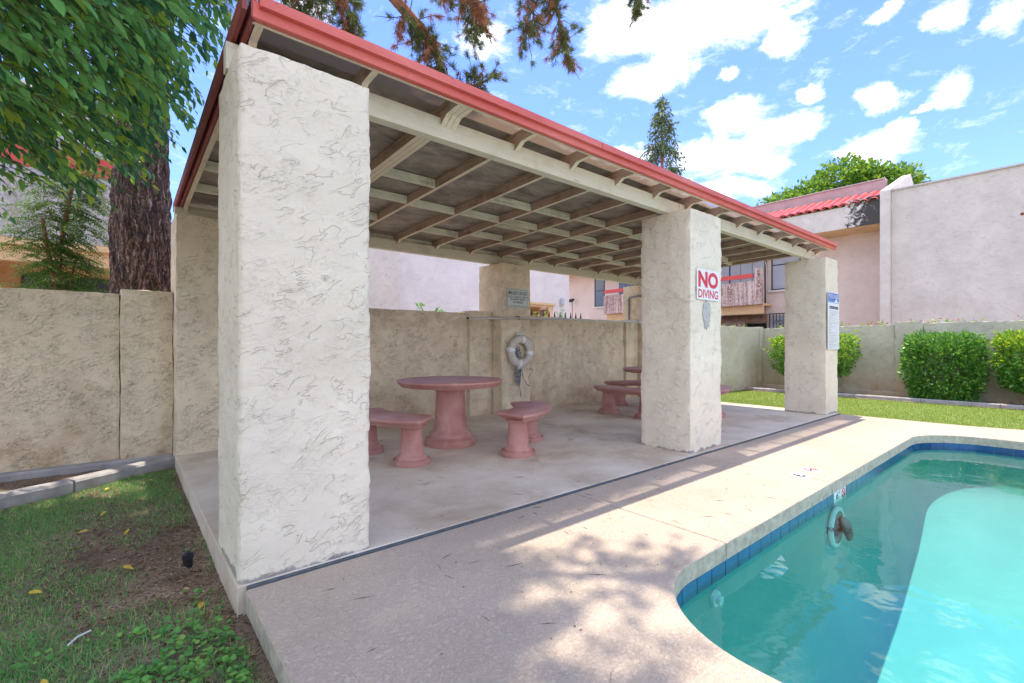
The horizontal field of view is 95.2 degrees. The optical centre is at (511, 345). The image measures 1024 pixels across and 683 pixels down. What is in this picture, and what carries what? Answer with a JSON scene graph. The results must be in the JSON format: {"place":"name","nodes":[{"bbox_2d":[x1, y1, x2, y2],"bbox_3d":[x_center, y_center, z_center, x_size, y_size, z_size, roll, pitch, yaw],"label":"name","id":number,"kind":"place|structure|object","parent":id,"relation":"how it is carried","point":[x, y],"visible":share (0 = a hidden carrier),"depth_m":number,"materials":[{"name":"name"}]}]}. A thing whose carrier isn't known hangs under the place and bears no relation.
{"place":"outdoors","nodes":[
{"label":"outdoors","id":0,"kind":"place"},
{"bbox_2d":[0,469,106,491],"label":"bed","id":1,"kind":"object","parent":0,"point":[12,485],"visible":0.08,"depth_m":4.42,"materials":[{"name":"soil"}]},
{"bbox_2d":[0,468,277,682],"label":"lawn","id":2,"kind":"structure","parent":0,"point":[242,631],"depth_m":2.54,"materials":[{"name":"plant"}]},
{"bbox_2d":[28,589,42,593],"bbox_3d":[-2.483,1.286,2.435,0.070,0.010,0.028,2,18,-9],"label":"fallen leaf","id":3,"kind":"object","parent":2,"relation":"on","point":[34,591],"visible":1,"depth_m":2.44,"materials":[{"name":"yellow plant"}]},
{"bbox_2d":[67,630,91,645],"bbox_3d":[-1.875,1.265,2.022,0.014,0.017,0.096,0,0,9],"label":"white twig","id":4,"kind":"object","parent":2,"relation":"on","point":[76,637],"visible":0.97,"depth_m":2.02,"materials":[{"name":"grey wood"}]},
{"bbox_2d":[0,587,258,682],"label":"weeds","id":5,"kind":"object","parent":2,"relation":"on","point":[197,660],"visible":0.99,"depth_m":1.91,"materials":[{"name":"green plant"}]},
{"bbox_2d":[182,550,193,568],"bbox_3d":[-1.945,1.281,2.805,0.062,0.098,0.061,0,0,-40],"label":"sprinkler head","id":6,"kind":"object","parent":2,"relation":"on","point":[187,557],"visible":1,"depth_m":2.79},
{"bbox_2d":[198,602,204,608],"bbox_3d":[-1.565,1.306,2.351,0.028,0.010,0.070,10,-7,-24],"label":"fallen leaf","id":7,"kind":"object","parent":2,"relation":"on","point":[200,604],"visible":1,"depth_m":2.35,"materials":[{"name":"yellow plant"}]},
{"bbox_2d":[1,0,1023,221],"label":"sky","id":8,"kind":"structure","parent":0,"point":[762,94],"materials":[{"name":"blue"}]},
{"bbox_2d":[539,306,547,316],"bbox_3d":[1.030,0.070,15.172,0.300,2.660,0.300,0,0,-40],"label":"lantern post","id":9,"kind":"object","parent":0,"point":[542,309],"visible":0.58,"depth_m":15.07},
{"bbox_2d":[245,414,1023,682],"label":"pool deck","id":10,"kind":"structure","parent":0,"point":[632,621],"depth_m":2.37,"materials":[{"name":"beige concrete"}]},
{"bbox_2d":[322,433,824,682],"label":"deck litter","id":11,"kind":"object","parent":10,"relation":"on","point":[557,556],"visible":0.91,"depth_m":2.56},
{"bbox_2d":[788,472,811,478],"bbox_3d":[2.646,1.196,4.301,0.164,0.005,0.156,0,0,-40],"label":"depth marker","id":12,"kind":"object","parent":10,"relation":"on","point":[799,475],"visible":1,"depth_m":4.29,"materials":[{"name":"white ceramic"}]},
{"bbox_2d":[799,467,822,472],"bbox_3d":[2.869,1.194,4.481,0.164,0.010,0.156,0,0,-40],"label":"no diving marker","id":13,"kind":"object","parent":10,"relation":"on","point":[808,469],"visible":1,"depth_m":4.46,"materials":[{"name":"white ceramic"}]},
{"bbox_2d":[676,443,1023,682],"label":"pool basin","id":14,"kind":"object","parent":10,"relation":"in","point":[906,565],"visible":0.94,"depth_m":4.44,"materials":[{"name":"teal liquid"}]},
{"bbox_2d":[721,390,1023,429],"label":"lawn","id":15,"kind":"structure","parent":0,"point":[902,411],"depth_m":9.07,"materials":[{"name":"green plant"}]},
{"bbox_2d":[745,387,1021,408],"bbox_3d":[11.675,1.286,8.499,1.420,0.024,14.120,0,0,-40],"label":"planter bed","id":16,"kind":"object","parent":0,"point":[903,401],"visible":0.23,"depth_m":11.07,"materials":[{"name":"brown soil"}]},
{"bbox_2d":[763,330,863,378],"bbox_3d":[8.184,0.511,12.738,1.465,1.843,2.284,0,0,-40],"label":"clipped shrub","id":17,"kind":"object","parent":16,"relation":"on","point":[845,368],"visible":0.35,"depth_m":12.26,"materials":[{"name":"green plant"}]},
{"bbox_2d":[895,329,993,401],"bbox_3d":[9.860,0.521,10.716,1.446,1.832,1.626,0,0,-40],"label":"clipped shrub","id":18,"kind":"object","parent":16,"relation":"on","point":[915,345],"visible":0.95,"depth_m":10.46,"materials":[{"name":"green plant"}]},
{"bbox_2d":[984,328,1023,393],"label":"clipped shrub","id":19,"kind":"object","parent":16,"relation":"on","point":[1012,345],"visible":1,"depth_m":9.67,"materials":[{"name":"green plant"}]},
{"label":"ground","id":20,"kind":"structure","parent":0,"visible":0},
{"bbox_2d":[0,148,111,292],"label":"feathery tree","id":21,"kind":"object","parent":20,"relation":"on","point":[66,223],"visible":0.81,"depth_m":5.93,"materials":[{"name":"green plant"}]},
{"bbox_2d":[0,79,113,292],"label":"building","id":22,"kind":"structure","parent":20,"relation":"on","point":[6,268],"depth_m":8.86,"materials":[{"name":"grey paint"}]},
{"bbox_2d":[0,131,110,190],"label":"roof","id":23,"kind":"structure","parent":22,"relation":"attached to","point":[14,166],"depth_m":9.44,"materials":[{"name":"red tile"}]},
{"bbox_2d":[21,275,108,292],"bbox_3d":[-9.135,-0.710,9.798,1.600,1.420,0.050,0,0,-40],"label":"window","id":24,"kind":"structure","parent":22,"relation":"in","point":[101,285],"depth_m":9.81,"materials":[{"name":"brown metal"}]},
{"bbox_2d":[0,455,174,508],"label":"concrete kerb","id":25,"kind":"structure","parent":20,"relation":"on","point":[32,494],"depth_m":4.21,"materials":[{"name":"grey concrete"}]},
{"bbox_2d":[0,0,248,224],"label":"leafy tree","id":26,"kind":"object","parent":20,"relation":"on","point":[58,45],"visible":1,"depth_m":3.03,"materials":[{"name":"green plant"}]},
{"bbox_2d":[0,288,637,482],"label":"boundary wall","id":27,"kind":"structure","parent":20,"relation":"on","point":[86,381],"depth_m":5.01,"materials":[{"name":"paint"}]},
{"bbox_2d":[415,302,444,311],"bbox_3d":[-1.426,-0.548,7.965,0.450,0.401,0.552,0,0,42],"label":"vine","id":28,"kind":"object","parent":27,"relation":"attached to","point":[421,304],"visible":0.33,"depth_m":8.01,"materials":[{"name":"green plant"}]},
{"bbox_2d":[108,0,652,293],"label":"pine tree","id":29,"kind":"object","parent":20,"relation":"on","point":[139,231],"visible":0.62,"depth_m":5.86,"materials":[{"name":"brown plant"}]},
{"bbox_2d":[369,248,568,317],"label":"white building","id":30,"kind":"structure","parent":20,"relation":"on","point":[401,281],"depth_m":16.03,"materials":[{"name":"paint"}]},
{"bbox_2d":[560,298,563,306],"bbox_3d":[2.142,-1.825,19.885,0.160,0.350,0.156,0,0,-40],"label":"wall lamp","id":31,"kind":"object","parent":30,"relation":"attached to","point":[562,302],"visible":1,"depth_m":19.83,"materials":[{"name":"metal"}]},
{"bbox_2d":[173,396,839,617],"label":"patio slab","id":32,"kind":"structure","parent":20,"relation":"on","point":[484,477],"depth_m":4.43,"materials":[{"name":"concrete"}]},
{"bbox_2d":[368,408,432,467],"bbox_3d":[-1.336,0.951,4.905,1.336,0.470,0.558,0,0,40],"label":"curved bench","id":33,"kind":"object","parent":32,"relation":"on","point":[411,454],"visible":0.69,"depth_m":4.59,"materials":[{"name":"pink concrete"}]},
{"bbox_2d":[397,376,502,448],"bbox_3d":[-0.740,0.797,5.620,1.260,0.778,1.260,0,0,-40],"label":"picnic table","id":34,"kind":"object","parent":32,"relation":"on","point":[450,430],"visible":1,"depth_m":5.44,"materials":[{"name":"pink concrete"}]},
{"bbox_2d":[171,0,837,584],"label":"ramada","id":35,"kind":"object","parent":32,"relation":"on","point":[321,158],"visible":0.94,"depth_m":3.41,"materials":[{"name":"paint"}]},
{"bbox_2d":[507,288,527,307],"bbox_3d":[0.101,-0.817,8.120,0.477,0.313,0.005,0,0,-40],"label":"emergency sign","id":36,"kind":"object","parent":35,"relation":"attached to","point":[517,297],"visible":1,"depth_m":8.11,"materials":[{"name":"grey metal"}]},
{"bbox_2d":[506,332,534,368],"bbox_3d":[0.144,0.099,8.071,0.610,0.638,0.140,0,0,-40],"label":"life ring","id":37,"kind":"object","parent":35,"relation":"hanging from","point":[513,344],"visible":1,"depth_m":8.01,"materials":[{"name":"white plastic"}]},
{"bbox_2d":[515,346,532,396],"bbox_3d":[0.212,0.458,8.136,0.421,0.885,0.024,0,0,-40],"label":"throw rope","id":38,"kind":"object","parent":37,"relation":"hanging from","point":[518,371],"visible":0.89,"depth_m":8.05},
{"bbox_2d":[467,316,641,322],"bbox_3d":[1.271,-0.471,9.049,5.166,0.120,0.100,0,0,-40],"label":"skimmer pole","id":39,"kind":"object","parent":35,"relation":"hanging from","point":[518,317],"visible":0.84,"depth_m":8.48,"materials":[{"name":"metal"}]},
{"bbox_2d":[627,295,640,319],"bbox_3d":[2.901,-0.860,10.828,0.044,0.620,0.531,0,0,-40],"label":"conduit","id":40,"kind":"object","parent":35,"relation":"attached to","point":[628,299],"visible":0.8,"depth_m":10.99,"materials":[{"name":"grey metal"}]},
{"bbox_2d":[697,268,718,300],"bbox_3d":[2.231,-0.683,5.314,0.506,0.343,0.005,0,0,-40],"label":"no diving sign","id":41,"kind":"object","parent":35,"relation":"attached to","point":[707,284],"visible":1,"depth_m":5.30,"materials":[{"name":"white metal"}]},
{"bbox_2d":[828,292,838,349],"bbox_3d":[5.573,-0.420,8.099,0.600,0.984,0.006,0,0,-40],"label":"pool rules sign","id":42,"kind":"object","parent":35,"relation":"attached to","point":[833,320],"visible":1,"depth_m":8.09,"materials":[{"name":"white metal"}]},
{"bbox_2d":[496,400,550,458],"bbox_3d":[0.176,0.951,5.451,0.559,0.470,1.336,0,0,10],"label":"curved bench","id":43,"kind":"object","parent":32,"relation":"on","point":[520,417],"visible":1,"depth_m":4.99,"materials":[{"name":"pink concrete"}]},
{"bbox_2d":[593,385,641,418],"bbox_3d":[1.913,0.951,7.892,0.558,0.470,1.336,0,0,-37],"label":"curved bench","id":44,"kind":"object","parent":32,"relation":"on","point":[608,401],"visible":0.69,"depth_m":8.06,"materials":[{"name":"pink concrete"}]},
{"bbox_2d":[604,380,640,405],"bbox_3d":[2.503,0.951,9.374,1.336,0.470,0.558,0,0,-9],"label":"curved bench","id":45,"kind":"object","parent":32,"relation":"on","point":[620,400],"visible":0.35,"depth_m":9.17,"materials":[{"name":"pink concrete"}]},
{"bbox_2d":[623,366,641,372],"bbox_3d":[2.653,0.797,8.456,1.260,0.778,1.260,0,0,-40],"label":"picnic table","id":46,"kind":"object","parent":32,"relation":"on","point":[636,369],"visible":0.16,"depth_m":8.22,"materials":[{"name":"pink concrete"}]},
{"bbox_2d":[720,384,731,417],"bbox_3d":[3.524,0.951,8.127,0.558,0.470,1.336,0,0,21],"label":"curved bench","id":47,"kind":"object","parent":32,"relation":"on","point":[725,389],"visible":0.18,"depth_m":7.68,"materials":[{"name":"pink concrete"}]},
{"bbox_2d":[531,310,581,318],"bbox_3d":[0.811,0.235,12.387,3.500,2.330,0.056,0,0,-40],"label":"spear fence","id":48,"kind":"object","parent":20,"relation":"on","point":[555,316],"visible":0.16,"depth_m":12.67,"materials":[{"name":"black metal"}]},
{"bbox_2d":[569,298,574,317],"bbox_3d":[3.401,-0.770,26.867,0.334,3.839,0.320,0,0,-40],"label":"floodlight","id":49,"kind":"object","parent":20,"relation":"on","point":[571,300],"visible":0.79,"depth_m":26.89,"materials":[{"name":"brown metal"}]},
{"bbox_2d":[639,94,689,193],"bbox_3d":[9.887,-7.364,30.154,4.277,17.531,4.402,0,0,-40],"label":"conifer","id":50,"kind":"object","parent":20,"relation":"on","point":[662,147],"visible":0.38,"depth_m":29.98,"materials":[{"name":"green plant"}]},
{"bbox_2d":[721,321,746,326],"bbox_3d":[7.658,0.257,18.362,0.070,2.286,3.020,0,0,-40],"label":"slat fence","id":51,"kind":"object","parent":20,"relation":"on","point":[738,323],"visible":0.09,"depth_m":17.44,"materials":[{"name":"wood"}]},
{"bbox_2d":[569,162,1023,328],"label":"apartment block","id":52,"kind":"structure","parent":20,"relation":"on","point":[950,248],"depth_m":14.96,"materials":[{"name":"paint"}]},
{"bbox_2d":[592,279,604,307],"bbox_3d":[4.809,-2.952,25.737,0.110,1.795,0.900,0,0,-40],"label":"window","id":53,"kind":"structure","parent":52,"relation":"in","point":[599,285],"depth_m":25.76,"materials":[{"name":"blue metal"}]},
{"bbox_2d":[619,283,633,293],"bbox_3d":[6.350,-2.710,23.864,0.080,2.080,2.150,0,0,-40],"label":"patio door","id":54,"kind":"structure","parent":52,"relation":"in","point":[621,285],"depth_m":24.45,"materials":[{"name":"blue metal"}]},
{"bbox_2d":[721,261,766,302],"bbox_3d":[9.565,-2.710,20.002,0.080,2.080,2.500,0,0,-40],"label":"patio door","id":55,"kind":"structure","parent":52,"relation":"in","point":[749,268],"depth_m":19.71,"materials":[{"name":"white metal"}]},
{"bbox_2d":[745,323,765,328],"bbox_3d":[9.539,0.300,20.046,0.075,2.400,2.600,0,0,-40],"label":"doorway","id":56,"kind":"structure","parent":52,"relation":"in","point":[763,325],"depth_m":19.25,"materials":[{"name":"black"}]},
{"bbox_2d":[768,256,800,292],"bbox_3d":[10.834,-2.997,18.502,0.110,1.705,1.270,0,0,-40],"label":"window","id":57,"kind":"structure","parent":52,"relation":"in","point":[777,265],"depth_m":18.69,"materials":[{"name":"grey glass"}]},
{"bbox_2d":[756,151,931,218],"bbox_3d":[19.067,-5.184,29.372,11.381,13.188,7.199,0,0,41],"label":"broadleaf tree","id":58,"kind":"object","parent":20,"relation":"on","point":[860,170],"visible":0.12,"depth_m":27.84,"materials":[{"name":"green plant"}]},
{"bbox_2d":[720,320,1023,404],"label":"lawn wall","id":59,"kind":"structure","parent":20,"relation":"on","point":[745,362],"depth_m":12.29,"materials":[{"name":"paint"}]},
{"bbox_2d":[749,387,1023,409],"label":"lawn kerb","id":60,"kind":"structure","parent":20,"relation":"on","point":[963,403],"depth_m":10.50,"materials":[{"name":"grey concrete"}]}
]}

